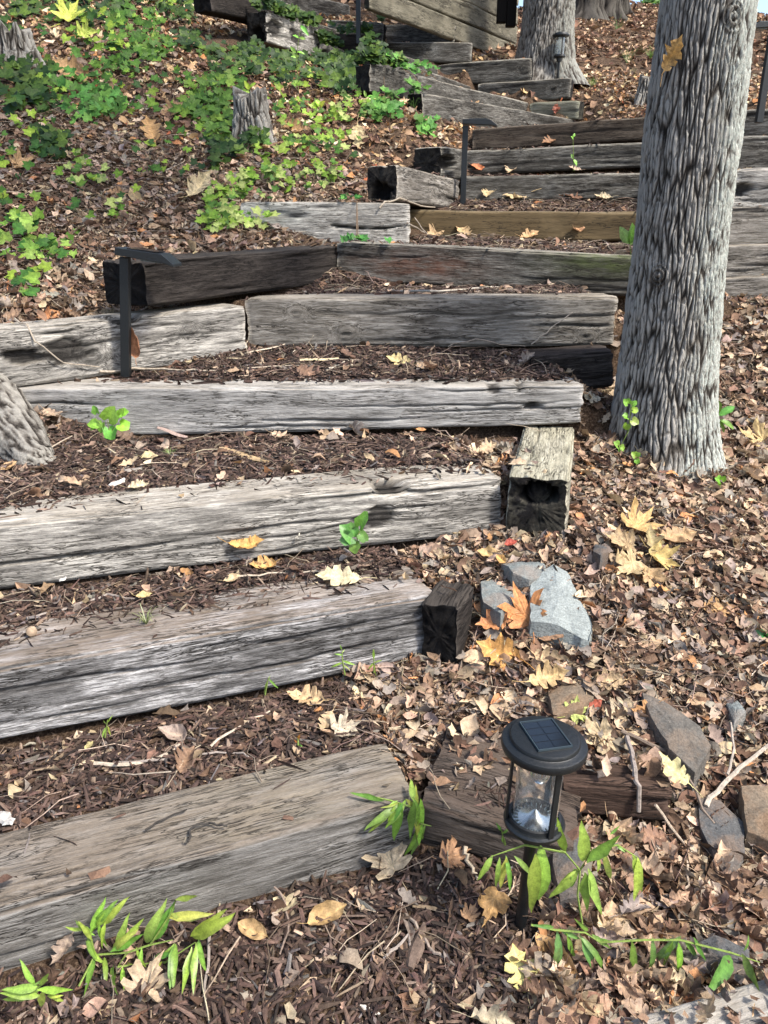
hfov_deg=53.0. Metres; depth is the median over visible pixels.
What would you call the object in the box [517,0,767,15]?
sky
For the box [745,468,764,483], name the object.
fallen leaf
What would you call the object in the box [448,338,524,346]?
twig
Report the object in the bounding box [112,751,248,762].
twig
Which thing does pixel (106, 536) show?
railroad tie
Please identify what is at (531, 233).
fallen leaf
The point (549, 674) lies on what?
fallen leaf
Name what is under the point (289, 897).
fallen leaf
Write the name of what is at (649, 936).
fallen leaf
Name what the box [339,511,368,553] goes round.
seedling
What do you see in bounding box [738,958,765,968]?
fallen leaf
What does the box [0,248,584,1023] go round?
bark mulch
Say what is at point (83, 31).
fallen leaf
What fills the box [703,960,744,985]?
fallen leaf
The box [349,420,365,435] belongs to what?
fallen leaf
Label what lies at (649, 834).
fallen leaf
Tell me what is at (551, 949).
fallen leaf
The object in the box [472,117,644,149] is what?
railroad tie
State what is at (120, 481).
wood splinter
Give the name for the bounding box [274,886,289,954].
twig
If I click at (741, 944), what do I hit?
fallen leaf
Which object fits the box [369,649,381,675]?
green shoot
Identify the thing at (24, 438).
trunk
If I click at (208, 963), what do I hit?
twig
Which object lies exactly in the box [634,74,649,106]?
tree stump
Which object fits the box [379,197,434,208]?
twig
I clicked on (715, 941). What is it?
stone
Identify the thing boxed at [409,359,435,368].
fallen leaf
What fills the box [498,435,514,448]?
fallen leaf
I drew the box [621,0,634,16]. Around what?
oak tree
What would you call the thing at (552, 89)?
railroad tie
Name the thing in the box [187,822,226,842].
twig
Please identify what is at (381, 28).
railroad tie
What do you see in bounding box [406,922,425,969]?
wood splinter
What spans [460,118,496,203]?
path lamp
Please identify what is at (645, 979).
fallen leaf
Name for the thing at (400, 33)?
railroad tie
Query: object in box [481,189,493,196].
fallen leaf
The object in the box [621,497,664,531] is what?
fallen leaf
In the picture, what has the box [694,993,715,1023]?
fallen leaf
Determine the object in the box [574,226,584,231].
fallen leaf
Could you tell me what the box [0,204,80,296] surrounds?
ivy
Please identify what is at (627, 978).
fallen leaf
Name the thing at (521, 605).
fallen leaf
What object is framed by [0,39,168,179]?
ivy
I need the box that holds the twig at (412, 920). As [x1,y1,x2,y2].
[387,892,454,965]
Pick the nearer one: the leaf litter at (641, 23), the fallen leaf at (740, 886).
the fallen leaf at (740, 886)
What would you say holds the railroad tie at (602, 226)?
on the ground
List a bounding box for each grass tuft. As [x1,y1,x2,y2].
[131,604,157,623]
[619,42,643,62]
[642,44,653,57]
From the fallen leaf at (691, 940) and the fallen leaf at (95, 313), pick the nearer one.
the fallen leaf at (691, 940)
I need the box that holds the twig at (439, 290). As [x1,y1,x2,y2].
[388,286,497,291]
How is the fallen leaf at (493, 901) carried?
on the bark mulch at (326, 888)
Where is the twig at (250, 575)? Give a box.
[239,570,361,577]
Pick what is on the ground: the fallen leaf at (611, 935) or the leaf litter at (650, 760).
the leaf litter at (650, 760)
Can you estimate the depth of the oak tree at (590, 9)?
16.01 m
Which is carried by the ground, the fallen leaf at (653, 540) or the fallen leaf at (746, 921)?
the fallen leaf at (746, 921)
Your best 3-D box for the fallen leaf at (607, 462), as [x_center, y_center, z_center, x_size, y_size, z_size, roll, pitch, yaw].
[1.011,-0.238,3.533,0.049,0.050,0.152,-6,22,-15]
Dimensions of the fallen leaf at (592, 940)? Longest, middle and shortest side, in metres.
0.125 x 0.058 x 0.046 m
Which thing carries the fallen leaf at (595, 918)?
on the leaf litter at (650, 760)
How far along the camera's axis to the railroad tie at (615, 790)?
2.16 m
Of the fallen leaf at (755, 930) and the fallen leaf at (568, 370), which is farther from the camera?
the fallen leaf at (568, 370)
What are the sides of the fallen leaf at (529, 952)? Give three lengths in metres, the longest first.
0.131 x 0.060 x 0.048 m
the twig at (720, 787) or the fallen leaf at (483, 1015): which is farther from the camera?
the twig at (720, 787)
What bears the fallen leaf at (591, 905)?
on the ground
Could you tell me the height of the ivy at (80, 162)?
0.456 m
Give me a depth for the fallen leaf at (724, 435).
4.03 m
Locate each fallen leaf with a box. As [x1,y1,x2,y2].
[0,296,15,308]
[0,461,16,469]
[1,283,27,292]
[3,296,36,308]
[3,306,24,320]
[6,148,34,167]
[6,251,18,262]
[16,296,34,312]
[26,312,33,320]
[33,292,45,308]
[34,405,45,416]
[35,965,61,985]
[37,305,58,318]
[41,288,63,297]
[41,406,62,416]
[50,0,85,26]
[50,931,73,964]
[51,271,71,282]
[52,305,81,316]
[54,54,97,80]
[55,296,77,307]
[60,268,77,275]
[60,278,77,287]
[64,19,97,37]
[70,298,85,311]
[84,741,92,748]
[90,308,103,314]
[101,307,116,313]
[104,186,128,197]
[116,429,135,440]
[117,479,148,487]
[117,928,144,971]
[120,949,169,1001]
[128,188,140,200]
[131,327,139,365]
[131,591,151,597]
[135,451,157,458]
[140,115,160,144]
[152,99,182,115]
[158,724,191,740]
[164,566,178,576]
[175,746,194,777]
[178,170,211,197]
[218,534,263,548]
[222,573,239,581]
[238,918,270,939]
[250,554,279,568]
[265,429,289,437]
[273,893,300,912]
[275,117,304,131]
[287,684,335,705]
[292,364,315,375]
[300,900,346,924]
[316,564,374,585]
[316,707,360,736]
[318,703,337,730]
[340,342,356,358]
[348,115,367,147]
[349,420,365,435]
[362,842,411,890]
[377,732,413,757]
[386,352,416,367]
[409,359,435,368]
[419,542,450,557]
[423,357,438,368]
[424,763,432,774]
[427,224,443,235]
[431,836,470,867]
[452,1004,514,1023]
[456,225,472,234]
[460,435,471,445]
[460,902,480,924]
[468,443,483,453]
[469,163,483,169]
[470,435,477,448]
[475,609,520,629]
[476,632,534,669]
[477,545,497,556]
[478,880,511,927]
[480,438,496,452]
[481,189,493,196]
[494,441,513,448]
[496,447,514,458]
[496,554,505,562]
[497,582,546,643]
[497,933,540,964]
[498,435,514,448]
[503,188,540,198]
[504,944,539,1007]
[505,445,518,454]
[505,538,516,545]
[512,660,568,688]
[516,228,538,237]
[517,351,534,365]
[517,951,557,976]
[517,973,576,998]
[523,643,572,666]
[525,948,553,982]
[528,937,551,957]
[528,996,566,1023]
[529,612,563,640]
[529,904,566,922]
[530,979,563,1023]
[535,933,577,978]
[539,882,557,909]
[540,989,563,1022]
[542,135,555,142]
[543,936,567,970]
[547,970,577,998]
[549,959,573,979]
[551,900,578,929]
[552,101,559,113]
[552,961,580,980]
[554,908,582,925]
[554,969,579,999]
[554,980,599,1003]
[554,983,575,1023]
[557,695,588,723]
[558,988,584,1023]
[560,368,572,372]
[560,933,598,963]
[562,926,580,962]
[564,925,588,953]
[565,192,582,198]
[568,910,613,928]
[569,165,584,169]
[570,903,596,925]
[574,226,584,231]
[575,991,605,1016]
[578,446,591,464]
[579,898,594,921]
[579,960,598,977]
[579,976,611,1003]
[580,926,610,962]
[581,862,602,883]
[582,383,588,393]
[583,923,624,947]
[584,391,606,402]
[584,972,609,990]
[585,716,635,754]
[587,825,600,840]
[588,926,640,947]
[589,699,601,709]
[590,438,599,455]
[590,993,618,1017]
[591,667,635,689]
[591,836,620,861]
[592,454,614,467]
[593,949,617,966]
[593,959,626,990]
[595,192,617,198]
[596,968,630,991]
[597,907,613,936]
[599,391,612,403]
[600,430,615,439]
[600,433,625,445]
[600,815,633,840]
[601,893,621,924]
[601,945,629,959]
[602,942,629,967]
[603,833,628,850]
[604,524,647,551]
[604,696,641,719]
[604,961,633,974]
[604,971,617,991]
[605,803,643,858]
[606,902,630,926]
[606,918,636,943]
[606,1004,629,1023]
[607,973,652,1003]
[609,892,650,917]
[613,837,645,869]
[614,963,642,988]
[616,546,655,574]
[616,854,643,880]
[617,826,646,849]
[620,865,655,902]
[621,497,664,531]
[621,973,656,1007]
[621,997,653,1020]
[624,996,643,1019]
[625,914,672,937]
[630,913,657,928]
[630,917,661,946]
[630,948,658,969]
[631,697,667,726]
[632,443,650,465]
[634,983,666,1009]
[635,457,648,469]
[635,977,655,1000]
[636,983,684,1009]
[638,454,650,469]
[638,933,667,967]
[639,535,680,569]
[639,945,665,980]
[640,822,676,850]
[640,854,663,894]
[641,961,676,991]
[641,974,661,996]
[642,554,670,587]
[642,822,664,862]
[643,983,669,1008]
[646,524,664,551]
[646,873,672,880]
[648,921,664,947]
[649,967,682,993]
[649,997,661,1010]
[650,459,661,469]
[655,842,695,871]
[656,526,696,541]
[656,882,691,901]
[658,974,677,993]
[659,751,702,797]
[659,838,679,872]
[659,912,686,938]
[660,34,683,86]
[662,890,690,909]
[664,918,687,937]
[664,936,705,978]
[664,968,693,993]
[665,931,686,970]
[666,900,693,928]
[669,990,693,1004]
[673,934,720,959]
[677,976,705,998]
[678,983,708,1000]
[682,885,719,920]
[682,961,706,985]
[683,957,709,984]
[683,987,703,1002]
[689,466,712,478]
[689,966,711,983]
[690,875,714,910]
[690,890,724,917]
[693,876,720,896]
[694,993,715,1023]
[695,885,721,908]
[697,596,733,616]
[700,888,731,910]
[703,889,732,924]
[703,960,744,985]
[705,966,733,992]
[706,911,743,940]
[709,468,724,476]
[714,840,732,872]
[717,868,749,893]
[717,868,754,891]
[719,917,767,944]
[720,425,730,437]
[722,444,731,454]
[723,440,733,448]
[724,453,734,461]
[725,887,764,914]
[726,898,741,935]
[727,445,756,458]
[733,911,765,925]
[733,928,744,947]
[734,446,758,453]
[736,459,764,469]
[738,415,767,449]
[738,433,750,446]
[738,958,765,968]
[739,861,762,878]
[741,897,767,922]
[743,461,753,476]
[743,918,767,933]
[744,443,754,452]
[744,477,758,487]
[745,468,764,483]
[751,414,767,423]
[753,449,767,461]
[754,441,767,451]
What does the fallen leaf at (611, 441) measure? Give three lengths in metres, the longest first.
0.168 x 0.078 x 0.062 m
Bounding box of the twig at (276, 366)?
[246,365,309,368]
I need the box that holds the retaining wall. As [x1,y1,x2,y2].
[364,0,518,50]
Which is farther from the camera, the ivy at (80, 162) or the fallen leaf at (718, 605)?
the ivy at (80, 162)
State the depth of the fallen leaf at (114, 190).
5.11 m
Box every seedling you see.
[87,405,129,439]
[243,80,268,98]
[290,21,308,90]
[311,100,324,109]
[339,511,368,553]
[360,91,371,106]
[571,133,576,165]
[614,440,624,452]
[619,223,634,254]
[621,398,638,444]
[631,451,640,464]
[715,475,725,487]
[719,401,734,431]
[756,629,767,641]
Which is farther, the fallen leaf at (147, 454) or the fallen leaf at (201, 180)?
the fallen leaf at (201, 180)
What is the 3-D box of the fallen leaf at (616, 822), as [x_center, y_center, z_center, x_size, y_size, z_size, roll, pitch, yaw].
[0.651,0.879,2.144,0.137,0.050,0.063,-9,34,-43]
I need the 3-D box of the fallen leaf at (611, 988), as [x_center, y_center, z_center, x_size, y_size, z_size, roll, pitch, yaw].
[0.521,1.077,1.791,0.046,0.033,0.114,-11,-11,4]
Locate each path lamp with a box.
[115,247,181,376]
[356,0,360,43]
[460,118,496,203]
[754,21,767,122]
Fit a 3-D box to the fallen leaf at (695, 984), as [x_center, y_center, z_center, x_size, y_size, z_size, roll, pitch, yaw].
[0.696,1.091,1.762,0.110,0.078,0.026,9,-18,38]
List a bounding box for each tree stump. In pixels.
[0,20,45,69]
[231,86,276,145]
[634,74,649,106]
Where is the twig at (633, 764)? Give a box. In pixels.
[624,734,641,812]
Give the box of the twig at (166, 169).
[146,158,182,179]
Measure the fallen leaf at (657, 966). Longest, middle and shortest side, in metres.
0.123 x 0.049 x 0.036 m
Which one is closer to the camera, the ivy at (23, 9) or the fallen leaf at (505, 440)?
the fallen leaf at (505, 440)
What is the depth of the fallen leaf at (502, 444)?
3.58 m
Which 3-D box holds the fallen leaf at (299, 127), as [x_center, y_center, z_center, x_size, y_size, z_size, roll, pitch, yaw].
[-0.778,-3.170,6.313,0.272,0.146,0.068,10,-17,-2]
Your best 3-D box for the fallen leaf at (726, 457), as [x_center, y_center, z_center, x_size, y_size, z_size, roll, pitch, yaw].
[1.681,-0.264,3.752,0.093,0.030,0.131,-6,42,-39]
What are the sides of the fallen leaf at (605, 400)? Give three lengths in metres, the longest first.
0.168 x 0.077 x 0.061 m
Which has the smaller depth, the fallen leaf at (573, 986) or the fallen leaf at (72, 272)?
the fallen leaf at (573, 986)
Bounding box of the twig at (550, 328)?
[531,312,572,344]
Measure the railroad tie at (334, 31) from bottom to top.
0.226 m
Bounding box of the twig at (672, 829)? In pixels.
[654,804,689,915]
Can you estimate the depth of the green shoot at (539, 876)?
1.79 m
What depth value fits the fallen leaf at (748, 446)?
3.99 m
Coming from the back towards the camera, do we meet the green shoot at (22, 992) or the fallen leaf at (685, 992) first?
the fallen leaf at (685, 992)
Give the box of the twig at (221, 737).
[210,710,269,746]
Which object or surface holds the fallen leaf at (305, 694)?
on the bark mulch at (326, 888)
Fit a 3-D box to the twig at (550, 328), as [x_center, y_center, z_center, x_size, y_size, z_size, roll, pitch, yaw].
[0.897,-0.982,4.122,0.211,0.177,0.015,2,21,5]
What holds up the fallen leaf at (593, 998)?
on the fallen leaf
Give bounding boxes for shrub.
[640,0,659,4]
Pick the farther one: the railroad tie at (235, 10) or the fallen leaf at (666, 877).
the railroad tie at (235, 10)
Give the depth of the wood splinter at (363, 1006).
1.72 m
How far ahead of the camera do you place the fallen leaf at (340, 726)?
2.34 m
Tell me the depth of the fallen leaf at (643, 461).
3.58 m
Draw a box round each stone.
[480,579,513,633]
[501,561,545,588]
[528,564,591,647]
[547,683,594,720]
[551,837,581,909]
[592,544,608,568]
[640,692,710,790]
[692,935,749,980]
[697,798,744,871]
[726,701,745,731]
[737,785,767,858]
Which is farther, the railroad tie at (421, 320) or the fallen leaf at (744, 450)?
the railroad tie at (421, 320)
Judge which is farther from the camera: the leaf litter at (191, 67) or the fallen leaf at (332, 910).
the leaf litter at (191, 67)
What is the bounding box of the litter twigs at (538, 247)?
[0,77,767,1023]
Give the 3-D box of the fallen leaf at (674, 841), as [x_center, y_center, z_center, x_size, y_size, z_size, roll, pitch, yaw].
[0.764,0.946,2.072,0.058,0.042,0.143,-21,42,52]
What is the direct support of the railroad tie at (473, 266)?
on the ground
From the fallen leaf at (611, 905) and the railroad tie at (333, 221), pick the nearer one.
the fallen leaf at (611, 905)
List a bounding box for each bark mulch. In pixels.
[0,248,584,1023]
[296,115,637,289]
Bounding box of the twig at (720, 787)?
[703,744,767,807]
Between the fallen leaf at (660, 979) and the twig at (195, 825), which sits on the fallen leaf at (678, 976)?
the fallen leaf at (660, 979)
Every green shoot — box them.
[0,960,71,1006]
[66,895,235,997]
[102,716,111,737]
[264,676,277,694]
[294,735,301,746]
[332,645,354,674]
[351,779,430,855]
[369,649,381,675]
[477,818,642,923]
[496,823,507,845]
[531,918,759,990]
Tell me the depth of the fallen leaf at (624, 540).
2.97 m
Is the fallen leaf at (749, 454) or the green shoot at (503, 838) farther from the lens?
the fallen leaf at (749, 454)
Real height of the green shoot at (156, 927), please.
0.207 m
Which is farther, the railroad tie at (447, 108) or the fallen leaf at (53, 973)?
the railroad tie at (447, 108)
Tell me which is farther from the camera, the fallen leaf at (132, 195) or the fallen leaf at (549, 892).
the fallen leaf at (132, 195)
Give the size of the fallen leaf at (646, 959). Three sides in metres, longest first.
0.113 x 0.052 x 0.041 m
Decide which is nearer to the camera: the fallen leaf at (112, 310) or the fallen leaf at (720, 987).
the fallen leaf at (720, 987)
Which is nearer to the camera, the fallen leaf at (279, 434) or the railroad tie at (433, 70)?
the fallen leaf at (279, 434)
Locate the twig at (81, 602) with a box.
[26,593,134,619]
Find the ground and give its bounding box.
[0,0,767,1023]
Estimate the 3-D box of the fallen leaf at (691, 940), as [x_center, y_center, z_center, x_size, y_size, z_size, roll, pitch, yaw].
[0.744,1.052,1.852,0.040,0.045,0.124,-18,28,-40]
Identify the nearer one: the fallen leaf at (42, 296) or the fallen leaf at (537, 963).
the fallen leaf at (537, 963)
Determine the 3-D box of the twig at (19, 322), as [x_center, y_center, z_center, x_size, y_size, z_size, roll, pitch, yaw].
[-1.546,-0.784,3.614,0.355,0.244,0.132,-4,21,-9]
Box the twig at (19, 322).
[14,318,99,366]
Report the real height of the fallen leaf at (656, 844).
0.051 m
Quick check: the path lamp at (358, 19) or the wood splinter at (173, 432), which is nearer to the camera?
the wood splinter at (173, 432)
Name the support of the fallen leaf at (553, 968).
on the ground
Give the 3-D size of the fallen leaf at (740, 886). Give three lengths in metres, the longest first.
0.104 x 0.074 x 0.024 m
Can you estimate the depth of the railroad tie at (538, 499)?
3.05 m
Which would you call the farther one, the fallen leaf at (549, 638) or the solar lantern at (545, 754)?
the fallen leaf at (549, 638)
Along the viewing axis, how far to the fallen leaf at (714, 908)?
1.96 m
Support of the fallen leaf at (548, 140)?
on the railroad tie at (600, 131)
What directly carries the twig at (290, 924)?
on the bark mulch at (326, 888)
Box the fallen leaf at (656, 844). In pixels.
[642,822,664,862]
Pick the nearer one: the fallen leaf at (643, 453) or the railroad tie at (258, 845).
the railroad tie at (258, 845)
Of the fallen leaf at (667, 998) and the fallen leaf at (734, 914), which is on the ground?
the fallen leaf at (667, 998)
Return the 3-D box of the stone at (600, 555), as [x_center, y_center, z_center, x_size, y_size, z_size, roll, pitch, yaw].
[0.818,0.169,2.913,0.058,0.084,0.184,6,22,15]
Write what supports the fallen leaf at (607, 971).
on the leaf litter at (650, 760)
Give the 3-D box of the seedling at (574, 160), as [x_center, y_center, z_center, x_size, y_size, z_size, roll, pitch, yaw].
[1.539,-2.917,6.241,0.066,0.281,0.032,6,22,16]
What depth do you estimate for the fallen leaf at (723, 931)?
1.91 m
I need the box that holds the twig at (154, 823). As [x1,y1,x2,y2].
[145,809,186,830]
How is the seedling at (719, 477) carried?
on the ground
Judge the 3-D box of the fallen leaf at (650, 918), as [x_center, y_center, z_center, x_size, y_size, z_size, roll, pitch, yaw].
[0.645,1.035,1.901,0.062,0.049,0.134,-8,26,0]
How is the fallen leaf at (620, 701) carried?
on the leaf litter at (650, 760)
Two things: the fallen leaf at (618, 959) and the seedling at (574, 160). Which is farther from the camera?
the seedling at (574, 160)
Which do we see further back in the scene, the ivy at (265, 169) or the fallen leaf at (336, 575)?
the ivy at (265, 169)
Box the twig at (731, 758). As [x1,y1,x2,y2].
[726,722,734,774]
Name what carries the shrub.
on the ground
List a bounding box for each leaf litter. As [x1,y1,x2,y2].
[0,0,767,208]
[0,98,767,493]
[0,434,767,1023]
[332,0,767,72]
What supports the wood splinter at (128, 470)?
on the bark mulch at (326, 888)
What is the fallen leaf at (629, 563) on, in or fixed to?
on the leaf litter at (650, 760)
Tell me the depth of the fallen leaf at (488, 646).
2.59 m
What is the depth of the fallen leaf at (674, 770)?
2.15 m
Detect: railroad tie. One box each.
[0,303,246,386]
[0,464,500,588]
[0,566,431,738]
[0,744,414,971]
[18,377,583,433]
[102,245,336,305]
[193,0,272,24]
[240,202,410,242]
[245,293,617,346]
[247,10,337,55]
[280,0,349,16]
[283,16,345,33]
[317,43,343,52]
[327,20,386,42]
[335,34,377,55]
[337,241,631,295]
[356,64,528,110]
[362,61,470,88]
[367,165,458,207]
[385,42,472,62]
[386,25,455,41]
[394,52,437,73]
[408,94,575,127]
[410,209,635,240]
[414,147,461,179]
[421,721,581,873]
[422,580,473,663]
[438,58,532,84]
[466,173,639,201]
[467,142,641,174]
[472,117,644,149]
[478,78,573,99]
[506,425,573,534]
[528,345,613,388]
[530,101,583,119]
[562,762,672,819]
[631,980,767,1023]
[725,275,767,298]
[726,244,767,276]
[729,207,767,244]
[733,168,767,206]
[738,136,767,168]
[744,109,767,135]
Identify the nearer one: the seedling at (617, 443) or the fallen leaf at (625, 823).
the fallen leaf at (625, 823)
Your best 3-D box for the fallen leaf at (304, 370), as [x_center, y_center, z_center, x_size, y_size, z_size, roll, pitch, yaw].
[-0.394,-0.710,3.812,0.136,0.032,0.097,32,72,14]
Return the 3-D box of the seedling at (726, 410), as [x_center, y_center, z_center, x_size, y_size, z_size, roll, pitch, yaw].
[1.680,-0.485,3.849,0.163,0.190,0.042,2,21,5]
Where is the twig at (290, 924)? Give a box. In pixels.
[285,915,383,925]
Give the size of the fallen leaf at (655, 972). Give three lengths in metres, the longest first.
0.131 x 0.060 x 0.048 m
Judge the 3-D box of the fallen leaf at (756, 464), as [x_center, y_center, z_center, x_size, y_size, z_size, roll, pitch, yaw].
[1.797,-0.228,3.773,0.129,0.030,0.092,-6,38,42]
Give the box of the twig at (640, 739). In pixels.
[620,729,714,823]
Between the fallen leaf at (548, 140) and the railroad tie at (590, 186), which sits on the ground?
the railroad tie at (590, 186)
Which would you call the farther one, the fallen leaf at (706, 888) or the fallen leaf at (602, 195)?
the fallen leaf at (602, 195)
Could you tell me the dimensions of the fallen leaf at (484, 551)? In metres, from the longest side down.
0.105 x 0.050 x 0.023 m
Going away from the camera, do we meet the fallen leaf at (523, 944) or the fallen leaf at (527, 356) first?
the fallen leaf at (523, 944)
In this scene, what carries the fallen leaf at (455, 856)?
on the bark mulch at (326, 888)
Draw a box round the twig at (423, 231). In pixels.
[407,217,427,234]
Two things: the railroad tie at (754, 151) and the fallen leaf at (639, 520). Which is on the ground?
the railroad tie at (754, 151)
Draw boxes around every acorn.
[26,626,36,636]
[606,811,616,822]
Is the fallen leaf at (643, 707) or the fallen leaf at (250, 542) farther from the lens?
the fallen leaf at (250, 542)
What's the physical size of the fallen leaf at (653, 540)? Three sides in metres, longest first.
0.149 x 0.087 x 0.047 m
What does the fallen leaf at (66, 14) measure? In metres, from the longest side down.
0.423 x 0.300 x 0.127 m
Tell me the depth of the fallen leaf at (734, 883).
2.03 m
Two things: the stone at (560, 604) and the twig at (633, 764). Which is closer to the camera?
the twig at (633, 764)
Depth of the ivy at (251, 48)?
7.31 m
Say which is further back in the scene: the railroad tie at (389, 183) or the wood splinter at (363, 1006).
the railroad tie at (389, 183)
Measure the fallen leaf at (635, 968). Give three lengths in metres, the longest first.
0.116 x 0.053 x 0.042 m
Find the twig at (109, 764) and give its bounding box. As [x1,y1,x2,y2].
[93,740,182,766]
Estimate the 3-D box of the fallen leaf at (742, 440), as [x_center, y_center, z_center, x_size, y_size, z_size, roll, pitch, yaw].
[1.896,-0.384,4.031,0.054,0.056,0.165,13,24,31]
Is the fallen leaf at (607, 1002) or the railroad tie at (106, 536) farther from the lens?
the railroad tie at (106, 536)
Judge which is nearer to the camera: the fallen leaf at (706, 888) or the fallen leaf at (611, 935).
the fallen leaf at (611, 935)
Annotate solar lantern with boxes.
[501,716,587,931]
[552,32,568,78]
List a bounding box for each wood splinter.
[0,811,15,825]
[108,478,124,485]
[124,467,141,471]
[157,427,187,438]
[219,447,268,462]
[247,344,284,353]
[300,357,338,360]
[360,1004,379,1014]
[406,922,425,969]
[413,904,447,910]
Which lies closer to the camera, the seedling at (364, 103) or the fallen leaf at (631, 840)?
the fallen leaf at (631, 840)
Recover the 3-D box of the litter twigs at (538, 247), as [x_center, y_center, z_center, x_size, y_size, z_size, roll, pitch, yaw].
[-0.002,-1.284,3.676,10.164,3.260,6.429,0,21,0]
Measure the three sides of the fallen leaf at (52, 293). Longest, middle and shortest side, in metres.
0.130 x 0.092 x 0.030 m
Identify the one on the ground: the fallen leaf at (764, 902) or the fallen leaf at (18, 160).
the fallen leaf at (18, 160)
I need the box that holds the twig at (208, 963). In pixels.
[203,936,210,999]
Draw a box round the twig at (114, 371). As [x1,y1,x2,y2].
[99,367,214,372]
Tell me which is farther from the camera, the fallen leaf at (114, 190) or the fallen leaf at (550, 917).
the fallen leaf at (114, 190)
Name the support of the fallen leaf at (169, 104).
on the leaf litter at (191, 67)
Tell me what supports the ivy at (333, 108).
on the ground
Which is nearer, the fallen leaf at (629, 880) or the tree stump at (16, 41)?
the fallen leaf at (629, 880)
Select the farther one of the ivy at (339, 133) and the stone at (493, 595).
the ivy at (339, 133)
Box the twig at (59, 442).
[0,436,71,460]
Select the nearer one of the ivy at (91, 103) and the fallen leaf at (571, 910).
the fallen leaf at (571, 910)
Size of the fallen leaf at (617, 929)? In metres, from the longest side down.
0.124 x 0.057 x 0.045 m
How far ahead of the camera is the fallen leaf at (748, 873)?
2.04 m
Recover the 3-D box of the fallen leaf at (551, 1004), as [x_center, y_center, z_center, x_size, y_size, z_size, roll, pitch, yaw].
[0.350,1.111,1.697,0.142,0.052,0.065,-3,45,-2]
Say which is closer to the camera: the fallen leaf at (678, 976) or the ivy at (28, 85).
the fallen leaf at (678, 976)
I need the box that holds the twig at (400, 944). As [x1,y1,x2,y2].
[382,933,410,959]
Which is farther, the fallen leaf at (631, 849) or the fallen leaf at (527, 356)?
the fallen leaf at (527, 356)
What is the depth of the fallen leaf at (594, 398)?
3.78 m
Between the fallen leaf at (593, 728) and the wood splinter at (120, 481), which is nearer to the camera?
the fallen leaf at (593, 728)
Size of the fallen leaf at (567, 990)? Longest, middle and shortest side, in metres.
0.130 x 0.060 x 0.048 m
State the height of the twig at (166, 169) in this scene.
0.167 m
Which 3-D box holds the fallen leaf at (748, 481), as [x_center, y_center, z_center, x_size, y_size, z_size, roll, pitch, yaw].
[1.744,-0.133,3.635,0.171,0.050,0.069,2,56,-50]
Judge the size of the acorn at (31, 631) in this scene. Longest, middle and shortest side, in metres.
0.035 x 0.034 x 0.033 m
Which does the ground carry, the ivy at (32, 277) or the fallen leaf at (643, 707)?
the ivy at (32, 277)
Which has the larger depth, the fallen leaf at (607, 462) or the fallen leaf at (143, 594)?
the fallen leaf at (607, 462)
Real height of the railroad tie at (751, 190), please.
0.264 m
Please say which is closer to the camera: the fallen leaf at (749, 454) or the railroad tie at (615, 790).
the railroad tie at (615, 790)
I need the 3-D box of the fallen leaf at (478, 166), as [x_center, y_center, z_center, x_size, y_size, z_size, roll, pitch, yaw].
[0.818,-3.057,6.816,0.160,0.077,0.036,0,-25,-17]
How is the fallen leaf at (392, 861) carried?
on the bark mulch at (326, 888)
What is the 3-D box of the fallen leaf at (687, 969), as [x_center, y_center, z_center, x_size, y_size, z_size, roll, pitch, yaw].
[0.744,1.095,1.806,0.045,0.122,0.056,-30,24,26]
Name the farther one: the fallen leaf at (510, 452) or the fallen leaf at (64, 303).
the fallen leaf at (64, 303)
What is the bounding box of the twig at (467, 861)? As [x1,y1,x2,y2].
[462,846,477,879]
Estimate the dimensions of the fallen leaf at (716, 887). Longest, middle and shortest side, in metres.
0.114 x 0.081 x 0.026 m
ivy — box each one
[0,13,61,115]
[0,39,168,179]
[0,139,192,283]
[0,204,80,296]
[8,0,128,26]
[8,0,340,102]
[29,121,73,161]
[47,62,128,124]
[63,148,124,217]
[83,1,178,74]
[109,64,358,171]
[124,0,197,23]
[167,66,246,140]
[169,0,311,88]
[189,125,269,173]
[195,169,280,234]
[239,157,345,192]
[248,102,360,159]
[255,0,352,82]
[311,15,409,95]
[317,90,387,122]
[338,193,392,243]
[358,52,440,137]
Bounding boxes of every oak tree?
[515,0,589,85]
[575,0,608,20]
[604,0,627,21]
[609,0,758,479]
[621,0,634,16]
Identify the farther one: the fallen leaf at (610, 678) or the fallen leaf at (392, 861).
the fallen leaf at (610, 678)

